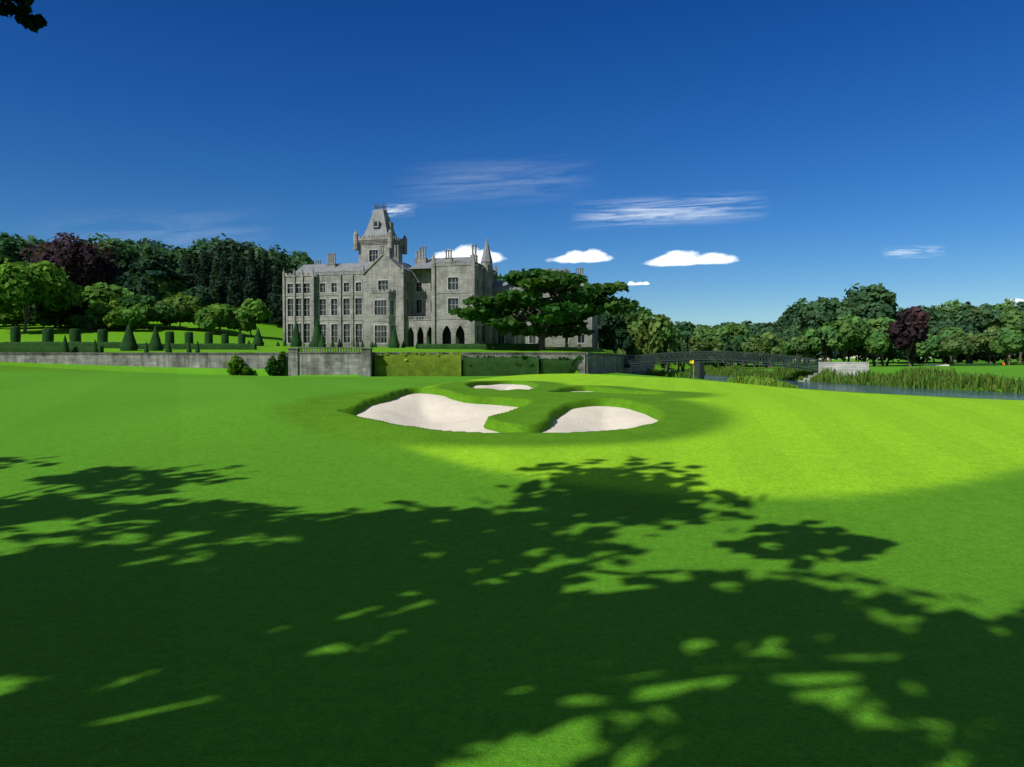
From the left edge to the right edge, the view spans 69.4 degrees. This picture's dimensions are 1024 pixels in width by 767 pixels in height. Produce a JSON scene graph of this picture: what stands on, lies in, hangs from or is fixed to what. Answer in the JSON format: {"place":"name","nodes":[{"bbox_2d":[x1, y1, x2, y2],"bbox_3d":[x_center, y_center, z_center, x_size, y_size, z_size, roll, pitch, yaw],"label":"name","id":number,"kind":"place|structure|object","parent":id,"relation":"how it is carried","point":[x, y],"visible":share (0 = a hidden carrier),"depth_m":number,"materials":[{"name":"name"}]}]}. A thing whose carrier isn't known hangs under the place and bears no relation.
{"place":"outdoors","nodes":[
{"label":"outdoors","id":0,"kind":"place"},
{"bbox_2d":[435,247,501,262],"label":"cloud","id":1,"kind":"structure","parent":0,"point":[465,252],"depth_m":2582.53,"materials":[{"name":"white"}]},
{"bbox_2d":[0,321,1023,766],"bbox_3d":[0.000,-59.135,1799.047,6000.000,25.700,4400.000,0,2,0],"label":"grass lawn","id":2,"kind":"structure","parent":0,"point":[220,567],"depth_m":10.55,"materials":[{"name":"green plant"}]},
{"bbox_2d":[0,307,29,325],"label":"tree","id":3,"kind":"object","parent":2,"relation":"on","point":[15,317],"visible":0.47,"depth_m":230.94,"materials":[{"name":"green plant"}]},
{"bbox_2d":[10,326,20,341],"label":"yew drum","id":4,"kind":"object","parent":2,"relation":"on","point":[15,333],"visible":0.77,"depth_m":173.96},
{"bbox_2d":[0,232,48,264],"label":"oak tree","id":5,"kind":"object","parent":2,"relation":"on","point":[11,247],"visible":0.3,"depth_m":288.48,"materials":[{"name":"green plant"}]},
{"bbox_2d":[0,258,86,332],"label":"lime tree","id":6,"kind":"object","parent":2,"relation":"on","point":[23,285],"visible":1,"depth_m":211.32,"materials":[{"name":"green plant"}]},
{"bbox_2d":[23,313,63,327],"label":"tree","id":7,"kind":"object","parent":2,"relation":"on","point":[43,321],"visible":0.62,"depth_m":233.11,"materials":[{"name":"green plant"}]},
{"bbox_2d":[42,328,53,341],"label":"yew drum","id":8,"kind":"object","parent":2,"relation":"on","point":[47,334],"visible":0.74,"depth_m":173.81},
{"bbox_2d":[0,346,103,351],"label":"parterre hedge","id":9,"kind":"object","parent":2,"relation":"on","point":[44,348],"visible":0.71,"depth_m":151.17,"materials":[{"name":"plant"}]},
{"bbox_2d":[27,299,88,328],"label":"yew tree","id":10,"kind":"object","parent":2,"relation":"on","point":[42,311],"visible":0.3,"depth_m":230.66,"materials":[{"name":"green plant"}]},
{"bbox_2d":[0,341,121,347],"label":"parterre hedge","id":11,"kind":"object","parent":2,"relation":"on","point":[106,344],"visible":0.62,"depth_m":167.14,"materials":[{"name":"plant"}]},
{"bbox_2d":[18,232,128,292],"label":"copper beech","id":12,"kind":"object","parent":2,"relation":"on","point":[81,263],"visible":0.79,"depth_m":264.39,"materials":[{"name":"purple plant"}]},
{"bbox_2d":[69,328,80,341],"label":"yew drum","id":13,"kind":"object","parent":2,"relation":"on","point":[74,335],"visible":0.76,"depth_m":173.83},
{"bbox_2d":[72,313,104,331],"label":"tree","id":14,"kind":"object","parent":2,"relation":"on","point":[93,322],"visible":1,"depth_m":218.84,"materials":[{"name":"green plant"}]},
{"bbox_2d":[84,299,125,328],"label":"tree","id":15,"kind":"object","parent":2,"relation":"on","point":[102,308],"visible":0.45,"depth_m":227.92,"materials":[{"name":"green plant"}]},
{"bbox_2d":[80,282,134,326],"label":"beech tree","id":16,"kind":"object","parent":2,"relation":"on","point":[104,292],"visible":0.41,"depth_m":237.78,"materials":[{"name":"green plant"}]},
{"bbox_2d":[86,238,142,273],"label":"oak tree","id":17,"kind":"object","parent":2,"relation":"on","point":[127,256],"visible":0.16,"depth_m":301.05,"materials":[{"name":"green plant"}]},
{"bbox_2d":[103,307,148,327],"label":"tree","id":18,"kind":"object","parent":2,"relation":"on","point":[117,317],"visible":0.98,"depth_m":220.71,"materials":[{"name":"green plant"}]},
{"bbox_2d":[119,323,138,350],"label":"yew cone","id":19,"kind":"object","parent":2,"relation":"on","point":[128,343],"visible":0.93,"depth_m":158.86,"materials":[{"name":"plant"}]},
{"bbox_2d":[103,270,162,301],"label":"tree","id":20,"kind":"object","parent":2,"relation":"on","point":[124,280],"visible":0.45,"depth_m":271.84,"materials":[{"name":"green plant"}]},
{"bbox_2d":[105,238,165,255],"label":"tree","id":21,"kind":"object","parent":2,"relation":"on","point":[142,250],"visible":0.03,"depth_m":336.74,"materials":[{"name":"green plant"}]},
{"bbox_2d":[116,293,156,327],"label":"oak tree","id":22,"kind":"object","parent":2,"relation":"on","point":[129,300],"visible":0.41,"depth_m":235.03,"materials":[{"name":"green plant"}]},
{"bbox_2d":[129,303,158,328],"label":"tree","id":23,"kind":"object","parent":2,"relation":"on","point":[146,310],"visible":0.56,"depth_m":230.74,"materials":[{"name":"green plant"}]},
{"bbox_2d":[149,325,163,350],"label":"yew cone","id":24,"kind":"object","parent":2,"relation":"on","point":[155,343],"visible":0.95,"depth_m":159.05,"materials":[{"name":"plant"}]},
{"bbox_2d":[136,238,179,251],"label":"tree","id":25,"kind":"object","parent":2,"relation":"on","point":[159,244],"visible":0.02,"depth_m":356.32,"materials":[{"name":"green plant"}]},
{"bbox_2d":[129,253,192,320],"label":"cedar tree","id":26,"kind":"object","parent":2,"relation":"on","point":[158,265],"visible":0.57,"depth_m":279.77,"materials":[{"name":"green plant"}]},
{"bbox_2d":[147,275,187,299],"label":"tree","id":27,"kind":"object","parent":2,"relation":"on","point":[164,288],"visible":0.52,"depth_m":279.54,"materials":[{"name":"green plant"}]},
{"bbox_2d":[153,302,189,328],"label":"tree","id":28,"kind":"object","parent":2,"relation":"on","point":[170,315],"visible":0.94,"depth_m":233.17,"materials":[{"name":"green plant"}]},
{"bbox_2d":[159,248,193,270],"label":"tree","id":29,"kind":"object","parent":2,"relation":"on","point":[172,261],"visible":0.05,"depth_m":344.20,"materials":[{"name":"green plant"}]},
{"bbox_2d":[154,292,202,328],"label":"golden tree","id":30,"kind":"object","parent":2,"relation":"on","point":[189,305],"visible":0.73,"depth_m":236.17,"materials":[{"name":"green plant"}]},
{"bbox_2d":[181,256,195,287],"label":"fir tree","id":31,"kind":"object","parent":2,"relation":"on","point":[188,268],"visible":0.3,"depth_m":297.86,"materials":[{"name":"green plant"}]},
{"bbox_2d":[169,238,221,269],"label":"tree","id":32,"kind":"object","parent":2,"relation":"on","point":[195,250],"visible":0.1,"depth_m":347.43,"materials":[{"name":"green plant"}]},
{"bbox_2d":[137,343,256,349],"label":"parterre hedge","id":33,"kind":"object","parent":2,"relation":"on","point":[225,346],"visible":0.65,"depth_m":165.14,"materials":[{"name":"plant"}]},
{"bbox_2d":[181,285,219,306],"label":"dark tree","id":34,"kind":"object","parent":2,"relation":"on","point":[206,296],"visible":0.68,"depth_m":270.45,"materials":[{"name":"green plant"}]},
{"bbox_2d":[197,250,210,287],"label":"fir tree","id":35,"kind":"object","parent":2,"relation":"on","point":[204,278],"visible":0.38,"depth_m":311.62,"materials":[{"name":"green plant"}]},
{"bbox_2d":[194,312,227,333],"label":"tree","id":36,"kind":"object","parent":2,"relation":"on","point":[207,322],"visible":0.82,"depth_m":231.24,"materials":[{"name":"green plant"}]},
{"bbox_2d":[208,257,219,292],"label":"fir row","id":37,"kind":"object","parent":2,"relation":"on","point":[213,276],"visible":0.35,"depth_m":310.58,"materials":[{"name":"green plant"}]},
{"bbox_2d":[194,303,239,333],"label":"tree","id":38,"kind":"object","parent":2,"relation":"on","point":[221,312],"visible":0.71,"depth_m":233.67,"materials":[{"name":"green plant"}]},
{"bbox_2d":[216,253,229,304],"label":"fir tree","id":39,"kind":"object","parent":2,"relation":"on","point":[223,280],"visible":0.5,"depth_m":309.43,"materials":[{"name":"green plant"}]},
{"bbox_2d":[195,233,262,275],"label":"tree","id":40,"kind":"object","parent":2,"relation":"on","point":[230,246],"visible":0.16,"depth_m":333.94,"materials":[{"name":"green plant"}]},
{"bbox_2d":[226,355,243,374],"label":"shrub","id":41,"kind":"object","parent":2,"relation":"on","point":[235,365],"visible":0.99,"depth_m":128.21,"materials":[{"name":"green plant"}]},
{"bbox_2d":[226,252,244,308],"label":"fir tree","id":42,"kind":"object","parent":2,"relation":"on","point":[235,297],"visible":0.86,"depth_m":297.50,"materials":[{"name":"green plant"}]},
{"bbox_2d":[226,316,256,332],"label":"tree","id":43,"kind":"object","parent":2,"relation":"on","point":[242,326],"visible":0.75,"depth_m":237.14,"materials":[{"name":"green plant"}]},
{"bbox_2d":[239,257,246,292],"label":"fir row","id":44,"kind":"object","parent":2,"relation":"on","point":[242,265],"visible":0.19,"depth_m":315.50,"materials":[{"name":"green plant"}]},
{"bbox_2d":[230,298,271,336],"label":"tree","id":45,"kind":"object","parent":2,"relation":"on","point":[257,311],"visible":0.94,"depth_m":238.68,"materials":[{"name":"green plant"}]},
{"bbox_2d":[243,247,258,301],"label":"fir tree","id":46,"kind":"object","parent":2,"relation":"on","point":[251,289],"visible":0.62,"depth_m":311.50,"materials":[{"name":"green plant"}]},
{"bbox_2d":[260,257,272,323],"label":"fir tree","id":47,"kind":"object","parent":2,"relation":"on","point":[266,279],"visible":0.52,"depth_m":315.80,"materials":[{"name":"green plant"}]},
{"bbox_2d":[240,246,296,276],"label":"tree","id":48,"kind":"object","parent":2,"relation":"on","point":[271,256],"visible":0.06,"depth_m":334.86,"materials":[{"name":"green plant"}]},
{"bbox_2d":[264,355,282,375],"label":"shrub","id":49,"kind":"object","parent":2,"relation":"on","point":[272,367],"visible":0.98,"depth_m":127.70,"materials":[{"name":"green plant"}]},
{"bbox_2d":[269,259,282,327],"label":"fir tree","id":50,"kind":"object","parent":2,"relation":"on","point":[276,304],"visible":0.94,"depth_m":297.15,"materials":[{"name":"green plant"}]},
{"bbox_2d":[277,351,286,375],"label":"shrub","id":51,"kind":"object","parent":2,"relation":"on","point":[281,356],"visible":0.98,"depth_m":128.46,"materials":[{"name":"green plant"}]},
{"bbox_2d":[269,244,314,271],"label":"tree","id":52,"kind":"object","parent":2,"relation":"on","point":[297,260],"visible":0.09,"depth_m":350.27,"materials":[{"name":"green plant"}]},
{"bbox_2d":[290,321,301,346],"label":"yew cone","id":53,"kind":"object","parent":2,"relation":"on","point":[296,341],"visible":0.95,"depth_m":184.95,"materials":[{"name":"plant"}]},
{"bbox_2d":[311,319,321,346],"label":"yew cone","id":54,"kind":"object","parent":2,"relation":"on","point":[317,332],"visible":0.78,"depth_m":181.74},
{"bbox_2d":[0,347,653,376],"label":"terrace retaining wall","id":55,"kind":"structure","parent":2,"relation":"on","point":[298,362],"depth_m":129.56,"materials":[{"name":"stone"}]},
{"bbox_2d":[374,352,463,375],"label":"golden hedge row","id":56,"kind":"object","parent":2,"relation":"on","point":[423,365],"depth_m":123.67,"materials":[{"name":"plant"}]},
{"bbox_2d":[282,203,597,347],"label":"manor house","id":57,"kind":"structure","parent":2,"relation":"on","point":[378,291],"depth_m":205.75,"materials":[{"name":"stone"}]},
{"bbox_2d":[416,343,537,349],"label":"hedge","id":58,"kind":"object","parent":2,"relation":"on","point":[506,346],"visible":0.91,"depth_m":167.69,"materials":[{"name":"plant"}]},
{"bbox_2d":[462,354,539,375],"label":"dark hedge row","id":59,"kind":"object","parent":2,"relation":"on","point":[486,366],"depth_m":123.97,"materials":[{"name":"plant"}]},
{"bbox_2d":[357,384,657,432],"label":"bunker sand","id":60,"kind":"structure","parent":2,"relation":"on","point":[436,412],"depth_m":31.78,"materials":[{"name":"sand"}]},
{"bbox_2d":[448,268,641,349],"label":"cedar of lebanon","id":61,"kind":"object","parent":2,"relation":"on","point":[569,308],"visible":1,"depth_m":158.08,"materials":[{"name":"green plant"}]},
{"bbox_2d":[539,355,581,373],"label":"dark hedge row","id":62,"kind":"object","parent":2,"relation":"on","point":[554,366],"depth_m":125.03,"materials":[{"name":"plant"}]},
{"bbox_2d":[598,313,613,348],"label":"dark tree","id":63,"kind":"object","parent":2,"relation":"on","point":[605,323],"visible":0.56,"depth_m":232.04,"materials":[{"name":"green plant"}]},
{"bbox_2d":[599,311,636,353],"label":"oak tree","id":64,"kind":"object","parent":2,"relation":"on","point":[622,321],"visible":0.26,"depth_m":250.06,"materials":[{"name":"green plant"}]},
{"bbox_2d":[607,329,634,353],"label":"dark tree","id":65,"kind":"object","parent":2,"relation":"on","point":[622,341],"visible":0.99,"depth_m":211.17,"materials":[{"name":"green plant"}]},
{"bbox_2d":[625,311,681,368],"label":"tree","id":66,"kind":"object","parent":2,"relation":"on","point":[650,334],"visible":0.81,"depth_m":217.89,"materials":[{"name":"green plant"}]},
{"bbox_2d":[646,368,697,378],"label":"river reeds","id":67,"kind":"object","parent":2,"relation":"on","point":[667,373],"visible":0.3,"depth_m":162.35,"materials":[{"name":"green plant"}]},
{"bbox_2d":[677,331,693,371],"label":"tree","id":68,"kind":"object","parent":2,"relation":"on","point":[683,342],"visible":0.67,"depth_m":277.15,"materials":[{"name":"green plant"}]},
{"bbox_2d":[688,336,712,360],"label":"tree","id":69,"kind":"object","parent":2,"relation":"on","point":[700,344],"visible":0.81,"depth_m":274.00,"materials":[{"name":"green plant"}]},
{"bbox_2d":[709,338,724,366],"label":"tree","id":70,"kind":"object","parent":2,"relation":"on","point":[717,344],"visible":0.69,"depth_m":279.05,"materials":[{"name":"green plant"}]},
{"bbox_2d":[624,351,823,378],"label":"bridge","id":71,"kind":"structure","parent":2,"relation":"on","point":[699,369],"depth_m":152.75,"materials":[{"name":"grey paint"}]},
{"bbox_2d":[719,323,748,365],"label":"tree","id":72,"kind":"object","parent":2,"relation":"on","point":[731,331],"visible":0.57,"depth_m":304.79,"materials":[{"name":"green plant"}]},
{"bbox_2d":[731,335,748,366],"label":"tree","id":73,"kind":"object","parent":2,"relation":"on","point":[739,340],"visible":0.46,"depth_m":286.25,"materials":[{"name":"green plant"}]},
{"bbox_2d":[742,335,758,368],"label":"tree","id":74,"kind":"object","parent":2,"relation":"on","point":[751,345],"visible":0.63,"depth_m":280.40,"materials":[{"name":"green plant"}]},
{"bbox_2d":[727,376,798,387],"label":"river reeds","id":75,"kind":"object","parent":2,"relation":"on","point":[758,380],"visible":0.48,"depth_m":105.97,"materials":[{"name":"green plant"}]},
{"bbox_2d":[756,332,781,368],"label":"tree","id":76,"kind":"object","parent":2,"relation":"on","point":[767,343],"visible":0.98,"depth_m":273.08,"materials":[{"name":"green plant"}]},
{"bbox_2d":[755,324,782,367],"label":"tree","id":77,"kind":"object","parent":2,"relation":"on","point":[772,329],"visible":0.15,"depth_m":332.12,"materials":[{"name":"green plant"}]},
{"bbox_2d":[774,325,809,365],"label":"tree","id":78,"kind":"object","parent":2,"relation":"on","point":[786,335],"visible":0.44,"depth_m":313.89,"materials":[{"name":"green plant"}]},
{"bbox_2d":[788,336,807,366],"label":"tree","id":79,"kind":"object","parent":2,"relation":"on","point":[798,345],"visible":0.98,"depth_m":286.23,"materials":[{"name":"green plant"}]},
{"bbox_2d":[776,298,823,363],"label":"park tree","id":80,"kind":"object","parent":2,"relation":"on","point":[789,317],"visible":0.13,"depth_m":371.93,"materials":[{"name":"green plant"}]},
{"bbox_2d":[798,327,822,364],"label":"tree","id":81,"kind":"object","parent":2,"relation":"on","point":[813,343],"visible":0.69,"depth_m":310.56,"materials":[{"name":"green plant"}]},
{"bbox_2d":[795,297,859,361],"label":"poplar tree","id":82,"kind":"object","parent":2,"relation":"on","point":[818,313],"visible":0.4,"depth_m":333.25,"materials":[{"name":"green plant"}]},
{"bbox_2d":[803,362,868,380],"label":"stone bridge abutments","id":83,"kind":"object","parent":2,"relation":"on","point":[848,367],"visible":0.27,"depth_m":139.09,"materials":[{"name":"stone"}]},
{"bbox_2d":[817,314,873,361],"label":"ash tree","id":84,"kind":"object","parent":2,"relation":"on","point":[850,332],"visible":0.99,"depth_m":313.53,"materials":[{"name":"green plant"}]},
{"bbox_2d":[688,364,1023,392],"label":"reeds","id":85,"kind":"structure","parent":2,"relation":"on","point":[932,379],"depth_m":110.15,"materials":[{"name":"green plant"}]},
{"bbox_2d":[841,283,898,361],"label":"poplar tree","id":86,"kind":"object","parent":2,"relation":"on","point":[872,301],"visible":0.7,"depth_m":335.05,"materials":[{"name":"green plant"}]},
{"bbox_2d":[865,332,889,366],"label":"tree","id":87,"kind":"object","parent":2,"relation":"on","point":[876,343],"visible":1,"depth_m":297.94,"materials":[{"name":"green plant"}]},
{"bbox_2d":[864,317,898,366],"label":"ash tree","id":88,"kind":"object","parent":2,"relation":"on","point":[880,326],"visible":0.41,"depth_m":325.97,"materials":[{"name":"green plant"}]},
{"bbox_2d":[855,353,925,362],"bbox_3d":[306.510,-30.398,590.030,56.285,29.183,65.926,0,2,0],"label":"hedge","id":89,"kind":"object","parent":2,"relation":"on","point":[903,358],"visible":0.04,"depth_m":593.19,"materials":[{"name":"green plant"}]},
{"bbox_2d":[887,306,930,365],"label":"copper beech","id":90,"kind":"object","parent":2,"relation":"on","point":[910,327],"visible":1,"depth_m":258.01,"materials":[{"name":"purple plant"}]},
{"bbox_2d":[914,333,942,364],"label":"park tree","id":91,"kind":"object","parent":2,"relation":"on","point":[930,345],"visible":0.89,"depth_m":328.71,"materials":[{"name":"green plant"}]},
{"bbox_2d":[921,305,954,365],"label":"park tree","id":92,"kind":"object","parent":2,"relation":"on","point":[933,315],"visible":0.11,"depth_m":350.85,"materials":[{"name":"green plant"}]},
{"bbox_2d":[928,317,954,364],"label":"oak tree","id":93,"kind":"object","parent":2,"relation":"on","point":[935,328],"visible":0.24,"depth_m":344.86,"materials":[{"name":"green plant"}]},
{"bbox_2d":[932,299,970,364],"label":"park tree","id":94,"kind":"object","parent":2,"relation":"on","point":[955,306],"visible":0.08,"depth_m":354.29,"materials":[{"name":"green plant"}]},
{"bbox_2d":[938,326,966,363],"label":"park tree","id":95,"kind":"object","parent":2,"relation":"on","point":[945,333],"visible":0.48,"depth_m":329.41,"materials":[{"name":"green plant"}]},
{"bbox_2d":[939,333,972,362],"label":"tree","id":96,"kind":"object","parent":2,"relation":"on","point":[952,345],"visible":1,"depth_m":317.01,"materials":[{"name":"green plant"}]},
{"bbox_2d":[949,305,999,363],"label":"park tree","id":97,"kind":"object","parent":2,"relation":"on","point":[973,319],"visible":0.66,"depth_m":337.48,"materials":[{"name":"green plant"}]},
{"bbox_2d":[961,332,988,362],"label":"park tree","id":98,"kind":"object","parent":2,"relation":"on","point":[978,341],"visible":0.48,"depth_m":327.82,"materials":[{"name":"green plant"}]},
{"bbox_2d":[982,325,999,363],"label":"park tree","id":99,"kind":"object","parent":2,"relation":"on","point":[991,332],"visible":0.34,"depth_m":332.66,"materials":[{"name":"green plant"}]},
{"bbox_2d":[988,298,1023,362],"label":"park tree","id":100,"kind":"object","parent":2,"relation":"on","point":[1007,304],"visible":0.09,"depth_m":368.71,"materials":[{"name":"green plant"}]},
{"bbox_2d":[991,327,1023,364],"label":"park tree","id":101,"kind":"object","parent":2,"relation":"on","point":[1008,339],"visible":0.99,"depth_m":314.10,"materials":[{"name":"green plant"}]},
{"bbox_2d":[994,309,1023,363],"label":"oak tree","id":102,"kind":"object","parent":2,"relation":"on","point":[1012,319],"visible":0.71,"depth_m":335.28,"materials":[{"name":"green plant"}]},
{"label":"beech tree","id":103,"kind":"object","parent":2,"relation":"on","visible":0},
{"bbox_2d":[0,0,47,32],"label":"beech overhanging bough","id":104,"kind":"object","parent":103,"relation":"attached to","point":[21,10],"visible":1,"depth_m":6.90,"materials":[{"name":"green plant"}]},
{"bbox_2d":[0,0,1023,360],"label":"sky","id":105,"kind":"structure","parent":0,"point":[822,147],"materials":[{"name":"blue"}]},
{"bbox_2d":[554,250,610,262],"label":"cloud","id":106,"kind":"structure","parent":0,"point":[589,256],"depth_m":2681.51,"materials":[{"name":"white"}]},
{"bbox_2d":[648,251,735,265],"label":"cloud","id":107,"kind":"structure","parent":0,"point":[676,258],"depth_m":2635.57,"materials":[{"name":"white"}]},
{"bbox_2d":[659,369,1023,399],"bbox_3d":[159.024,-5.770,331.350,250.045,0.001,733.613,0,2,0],"label":"river water","id":108,"kind":"structure","parent":0,"point":[900,390],"depth_m":95.41,"materials":[{"name":"blue liquid"}]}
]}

